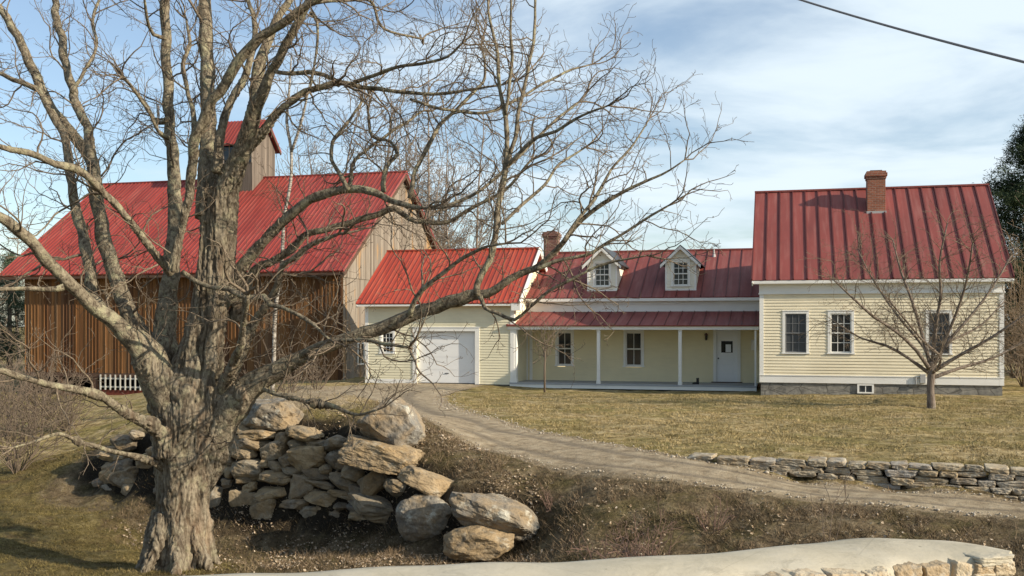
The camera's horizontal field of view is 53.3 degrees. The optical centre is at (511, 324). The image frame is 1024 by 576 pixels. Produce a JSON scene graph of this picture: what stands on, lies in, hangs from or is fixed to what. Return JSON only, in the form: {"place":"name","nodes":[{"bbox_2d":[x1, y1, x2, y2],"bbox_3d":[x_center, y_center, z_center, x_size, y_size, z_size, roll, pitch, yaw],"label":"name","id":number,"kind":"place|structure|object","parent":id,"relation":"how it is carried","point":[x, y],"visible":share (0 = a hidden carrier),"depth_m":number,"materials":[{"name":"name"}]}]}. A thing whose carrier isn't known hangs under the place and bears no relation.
{"place":"outdoors","nodes":[
{"label":"outdoors","id":0,"kind":"place"},
{"bbox_2d":[0,432,410,575],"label":"mossy grass","id":1,"kind":"structure","parent":0,"point":[10,548],"depth_m":20.97,"materials":[{"name":"brown plant"}]},
{"bbox_2d":[0,328,1023,575],"bbox_3d":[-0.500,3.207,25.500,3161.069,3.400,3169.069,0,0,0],"label":"ground","id":2,"kind":"structure","parent":0,"point":[80,494],"depth_m":21.48,"materials":[{"name":"brown plant"}]},
{"bbox_2d":[0,249,24,369],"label":"spruce tree","id":3,"kind":"object","parent":2,"relation":"on","point":[17,307],"visible":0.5,"depth_m":74.72,"materials":[{"name":"green plant"}]},
{"bbox_2d":[0,232,27,363],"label":"bare tree","id":4,"kind":"object","parent":2,"relation":"on","point":[22,285],"visible":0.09,"depth_m":82.78,"materials":[{"name":"brown plant"}]},
{"bbox_2d":[0,342,60,440],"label":"shrub","id":5,"kind":"object","parent":2,"relation":"on","point":[3,401],"visible":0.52,"depth_m":31.92,"materials":[{"name":"brown plant"}]},
{"bbox_2d":[0,356,86,473],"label":"shrub","id":6,"kind":"object","parent":2,"relation":"on","point":[9,459],"visible":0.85,"depth_m":27.14,"materials":[{"name":"brown plant"}]},
{"bbox_2d":[0,333,108,425],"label":"shrub","id":7,"kind":"object","parent":2,"relation":"on","point":[32,403],"visible":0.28,"depth_m":37.93,"materials":[{"name":"brown plant"}]},
{"bbox_2d":[8,365,105,431],"bbox_3d":[-15.874,2.635,35.946,2.814,2.431,3.176,0,0,0],"label":"shrub","id":8,"kind":"object","parent":2,"relation":"on","point":[70,418],"visible":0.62,"depth_m":35.87,"materials":[{"name":"brown plant"}]},
{"bbox_2d":[0,327,114,436],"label":"shrub","id":9,"kind":"object","parent":2,"relation":"on","point":[3,391],"visible":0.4,"depth_m":36.08,"materials":[{"name":"brown plant"}]},
{"bbox_2d":[0,119,438,394],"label":"barn","id":10,"kind":"structure","parent":2,"relation":"on","point":[117,368],"depth_m":58.42,"materials":[{"name":"red metal"}]},
{"bbox_2d":[357,342,364,364],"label":"window","id":11,"kind":"structure","parent":10,"relation":"in","point":[359,360],"depth_m":56.16,"materials":[{"name":"white paint"}]},
{"bbox_2d":[92,424,405,523],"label":"retaining wall","id":12,"kind":"structure","parent":2,"relation":"on","point":[304,458],"depth_m":22.20,"materials":[{"name":"stone"}]},
{"bbox_2d":[241,398,303,431],"bbox_3d":[-5.388,2.080,23.302,1.578,0.829,1.145,2,0,12],"label":"boulder","id":13,"kind":"object","parent":12,"relation":"on","point":[277,414],"visible":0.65,"depth_m":22.83,"materials":[{"name":"grey stone"}]},
{"bbox_2d":[337,434,424,474],"bbox_3d":[-2.695,2.709,21.110,1.766,0.604,0.895,9,2,12],"label":"boulder","id":14,"kind":"object","parent":12,"relation":"on","point":[377,456],"visible":0.81,"depth_m":20.75,"materials":[{"name":"beige stone"}]},
{"bbox_2d":[224,360,300,392],"bbox_3d":[-8.491,1.961,33.814,2.520,1.688,1.848,0,0,7],"label":"shrub","id":15,"kind":"object","parent":2,"relation":"on","point":[245,372],"visible":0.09,"depth_m":34.13,"materials":[{"name":"brown plant"}]},
{"bbox_2d":[251,333,316,392],"bbox_3d":[-8.536,1.517,37.890,2.434,2.443,2.268,0,0,0],"label":"shrub","id":16,"kind":"object","parent":2,"relation":"on","point":[294,380],"visible":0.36,"depth_m":38.04,"materials":[{"name":"brown plant"}]},
{"bbox_2d":[255,47,329,390],"bbox_3d":[-7.316,-3.521,33.994,2.485,11.860,2.028,0,0,0],"label":"birch tree","id":17,"kind":"object","parent":2,"relation":"on","point":[291,146],"visible":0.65,"depth_m":33.95,"materials":[{"name":"white plant"}]},
{"bbox_2d":[285,132,327,174],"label":"bare tree","id":18,"kind":"object","parent":2,"relation":"on","point":[306,157],"visible":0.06,"depth_m":89.53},
{"bbox_2d":[287,105,344,174],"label":"bare tree","id":19,"kind":"object","parent":2,"relation":"on","point":[322,168],"visible":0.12,"depth_m":90.83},
{"bbox_2d":[296,334,357,389],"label":"shrub","id":20,"kind":"object","parent":2,"relation":"on","point":[317,380],"visible":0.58,"depth_m":43.03,"materials":[{"name":"brown plant"}]},
{"bbox_2d":[280,78,386,175],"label":"bare tree","id":21,"kind":"object","parent":2,"relation":"on","point":[348,156],"visible":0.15,"depth_m":83.97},
{"bbox_2d":[0,0,750,574],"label":"maple tree","id":22,"kind":"object","parent":2,"relation":"on","point":[200,404],"visible":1,"depth_m":17.13,"materials":[{"name":"brown plant"}]},
{"bbox_2d":[359,112,407,171],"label":"bare tree","id":23,"kind":"object","parent":2,"relation":"on","point":[383,149],"visible":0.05,"depth_m":88.26,"materials":[{"name":"plant"}]},
{"bbox_2d":[343,74,426,198],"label":"bare tree","id":24,"kind":"object","parent":2,"relation":"on","point":[393,142],"visible":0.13,"depth_m":88.48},
{"bbox_2d":[357,396,425,445],"bbox_3d":[-2.493,2.173,21.463,1.323,1.155,1.080,31,6,10],"label":"boulder","id":25,"kind":"object","parent":2,"relation":"on","point":[400,432],"visible":0.76,"depth_m":21.11,"materials":[{"name":"grey stone"}]},
{"bbox_2d":[378,108,458,248],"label":"bare tree","id":26,"kind":"object","parent":2,"relation":"on","point":[419,167],"visible":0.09,"depth_m":94.62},
{"bbox_2d":[395,494,451,542],"bbox_3d":[-1.673,3.699,19.506,1.138,0.912,0.903,0,0,12],"label":"boulder","id":27,"kind":"object","parent":2,"relation":"on","point":[419,517],"visible":0.9,"depth_m":19.17,"materials":[{"name":"grey stone"}]},
{"bbox_2d":[376,85,472,248],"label":"bare tree","id":28,"kind":"object","parent":2,"relation":"on","point":[410,158],"visible":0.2,"depth_m":85.50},
{"bbox_2d":[397,465,453,497],"bbox_3d":[-1.625,3.091,19.814,1.287,0.418,0.764,20,4,11],"label":"boulder","id":29,"kind":"object","parent":2,"relation":"on","point":[424,481],"visible":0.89,"depth_m":19.60,"materials":[{"name":"beige stone"}]},
{"bbox_2d":[397,113,456,242],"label":"bare tree","id":30,"kind":"object","parent":2,"relation":"on","point":[434,140],"visible":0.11,"depth_m":89.90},
{"bbox_2d":[408,65,461,238],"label":"larch tree","id":31,"kind":"object","parent":2,"relation":"on","point":[429,188],"visible":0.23,"depth_m":79.92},
{"bbox_2d":[420,137,468,248],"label":"bare tree","id":32,"kind":"object","parent":2,"relation":"on","point":[438,187],"visible":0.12,"depth_m":85.29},
{"bbox_2d":[431,186,466,248],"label":"bare tree","id":33,"kind":"object","parent":2,"relation":"on","point":[447,232],"visible":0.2,"depth_m":80.21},
{"bbox_2d":[356,247,547,385],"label":"garage","id":34,"kind":"structure","parent":2,"relation":"on","point":[495,368],"depth_m":46.96,"materials":[{"name":"beige paint"}]},
{"bbox_2d":[379,331,395,353],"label":"window","id":35,"kind":"structure","parent":34,"relation":"in","point":[389,336],"depth_m":47.31,"materials":[{"name":"white paint"}]},
{"bbox_2d":[418,331,474,383],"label":"garage door","id":36,"kind":"structure","parent":34,"relation":"in","point":[459,367],"depth_m":46.65,"materials":[{"name":"white paint"}]},
{"bbox_2d":[419,91,485,247],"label":"bare tree","id":37,"kind":"object","parent":2,"relation":"on","point":[459,168],"visible":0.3,"depth_m":99.89,"materials":[{"name":"grey plant"}]},
{"bbox_2d":[427,81,520,248],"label":"bare tree","id":38,"kind":"object","parent":2,"relation":"on","point":[486,218],"visible":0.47,"depth_m":90.29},
{"bbox_2d":[443,525,514,560],"bbox_3d":[-0.617,3.910,18.306,1.325,0.623,0.901,-4,-1,12],"label":"boulder","id":39,"kind":"object","parent":2,"relation":"on","point":[476,543],"visible":1,"depth_m":17.98,"materials":[{"name":"beige stone"}]},
{"bbox_2d":[449,492,539,542],"bbox_3d":[-0.351,3.493,18.665,1.747,0.736,1.027,20,4,11],"label":"boulder","id":40,"kind":"object","parent":2,"relation":"on","point":[500,512],"visible":0.88,"depth_m":18.31,"materials":[{"name":"grey stone"}]},
{"bbox_2d":[521,311,580,391],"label":"sapling","id":41,"kind":"object","parent":2,"relation":"on","point":[544,342],"visible":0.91,"depth_m":40.98,"materials":[{"name":"brown plant"}]},
{"bbox_2d":[540,483,563,511],"bbox_3d":[0.748,3.242,18.973,0.460,0.540,0.544,0,0,0],"label":"shrub","id":42,"kind":"object","parent":2,"relation":"on","point":[545,503],"visible":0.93,"depth_m":19.03,"materials":[{"name":"brown plant"}]},
{"bbox_2d":[97,392,1023,575],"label":"dead bank weeds","id":43,"kind":"object","parent":2,"relation":"on","point":[518,559],"visible":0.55,"depth_m":17.88,"materials":[{"name":"brown plant"}]},
{"bbox_2d":[105,412,1023,575],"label":"fallen leaves","id":44,"kind":"object","parent":2,"relation":"on","point":[279,561],"visible":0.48,"depth_m":19.01,"materials":[{"name":"brown plant"}]},
{"bbox_2d":[566,528,627,560],"bbox_3d":[1.404,3.593,16.130,0.841,0.839,0.889,0,0,-36],"label":"shrub","id":45,"kind":"object","parent":2,"relation":"on","point":[598,547],"visible":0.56,"depth_m":16.17,"materials":[{"name":"brown plant"}]},
{"bbox_2d":[192,538,1015,575],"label":"parapet wall","id":46,"kind":"structure","parent":2,"relation":"on","point":[877,557],"depth_m":4.11,"materials":[{"name":"concrete"}]},
{"bbox_2d":[572,497,683,558],"bbox_3d":[2.229,3.371,15.818,2.016,1.344,1.968,0,0,37],"label":"shrub","id":47,"kind":"object","parent":2,"relation":"on","point":[635,552],"visible":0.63,"depth_m":15.91,"materials":[{"name":"brown plant"}]},
{"bbox_2d":[506,231,760,390],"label":"house wing","id":48,"kind":"structure","parent":2,"relation":"on","point":[683,329],"depth_m":46.49,"materials":[{"name":"beige wood"}]},
{"bbox_2d":[554,330,573,365],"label":"window","id":49,"kind":"structure","parent":48,"relation":"in","point":[561,359],"depth_m":47.61,"materials":[{"name":"glass"}]},
{"bbox_2d":[623,330,644,366],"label":"window","id":50,"kind":"structure","parent":48,"relation":"in","point":[633,340],"depth_m":46.78,"materials":[{"name":"white paint"}]},
{"bbox_2d":[717,330,736,381],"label":"door","id":51,"kind":"structure","parent":48,"relation":"in","point":[726,339],"depth_m":45.66,"materials":[{"name":"white paint"}]},
{"bbox_2d":[261,391,1023,474],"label":"dry lawn grass","id":52,"kind":"structure","parent":2,"relation":"on","point":[640,406],"depth_m":28.18,"materials":[{"name":"plant"}]},
{"bbox_2d":[690,494,734,533],"bbox_3d":[3.342,3.164,16.953,0.702,0.723,0.863,0,0,23],"label":"shrub","id":53,"kind":"object","parent":2,"relation":"on","point":[714,522],"visible":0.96,"depth_m":16.91,"materials":[{"name":"brown plant"}]},
{"bbox_2d":[811,464,855,540],"bbox_3d":[5.049,2.888,16.065,0.730,1.344,0.890,0,0,16],"label":"shrub","id":54,"kind":"object","parent":2,"relation":"on","point":[845,485],"visible":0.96,"depth_m":15.84,"materials":[{"name":"brown plant"}]},
{"bbox_2d":[688,452,1023,500],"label":"dry stone wall","id":55,"kind":"structure","parent":2,"relation":"on","point":[1004,479],"depth_m":19.12,"materials":[{"name":"grey stone"}]},
{"bbox_2d":[751,170,1014,395],"bbox_3d":[15.123,-1.630,43.259,9.390,9.460,10.023,0,0,15],"label":"farmhouse","id":56,"kind":"object","parent":2,"relation":"on","point":[791,228],"visible":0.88,"depth_m":39.48,"materials":[{"name":"beige paint"}]},
{"bbox_2d":[782,310,809,353],"bbox_3d":[11.003,0.290,39.546,1.050,1.700,0.135,0,0,15],"label":"window","id":57,"kind":"structure","parent":56,"relation":"in","point":[793,322],"depth_m":39.57,"materials":[{"name":"glass"}]},
{"bbox_2d":[827,310,854,354],"bbox_3d":[12.617,0.290,39.114,1.030,1.700,0.135,0,0,15],"label":"window","id":58,"kind":"structure","parent":56,"relation":"in","point":[834,347],"depth_m":39.14,"materials":[{"name":"white paint"}]},
{"bbox_2d":[857,384,873,393],"bbox_3d":[13.480,2.445,38.885,0.600,0.350,0.080,0,0,15],"label":"basement window","id":59,"kind":"structure","parent":56,"relation":"in","point":[861,388],"depth_m":38.87,"materials":[{"name":"white paint"}]},
{"bbox_2d":[925,310,952,354],"bbox_3d":[15.994,0.290,38.210,0.990,1.700,0.135,0,0,15],"label":"window","id":60,"kind":"structure","parent":56,"relation":"in","point":[928,331],"depth_m":38.23,"materials":[{"name":"glass"}]},
{"bbox_2d":[790,198,1023,408],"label":"apple tree","id":61,"kind":"object","parent":2,"relation":"on","point":[931,369],"visible":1,"depth_m":32.09,"materials":[{"name":"brown plant"}]},
{"bbox_2d":[982,114,1023,370],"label":"pine tree","id":62,"kind":"object","parent":2,"relation":"on","point":[1009,194],"visible":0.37,"depth_m":51.58,"materials":[{"name":"green plant"}]},
{"bbox_2d":[1001,215,1023,386],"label":"shrub","id":63,"kind":"object","parent":2,"relation":"on","point":[1021,384],"visible":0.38,"depth_m":42.95,"materials":[{"name":"plant"}]},
{"bbox_2d":[1004,313,1022,377],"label":"shrub","id":64,"kind":"object","parent":2,"relation":"on","point":[1011,366],"visible":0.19,"depth_m":50.02,"materials":[{"name":"plant"}]},
{"bbox_2d":[1004,274,1023,364],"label":"shrub","id":65,"kind":"object","parent":2,"relation":"on","point":[1016,333],"visible":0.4,"depth_m":40.92,"materials":[{"name":"brown plant"}]},
{"bbox_2d":[0,0,1023,326],"label":"sky","id":66,"kind":"structure","parent":0,"point":[825,98],"materials":[{"name":"blue"}]},
{"bbox_2d":[311,383,1023,517],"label":"driveway","id":67,"kind":"structure","parent":0,"point":[557,451],"depth_m":20.40,"materials":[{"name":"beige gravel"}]},
{"bbox_2d":[799,0,1023,62],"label":"utility cable","id":68,"kind":"object","parent":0,"point":[936,39],"visible":1,"depth_m":10.62,"materials":[{"name":"grey plastic"}]}
]}

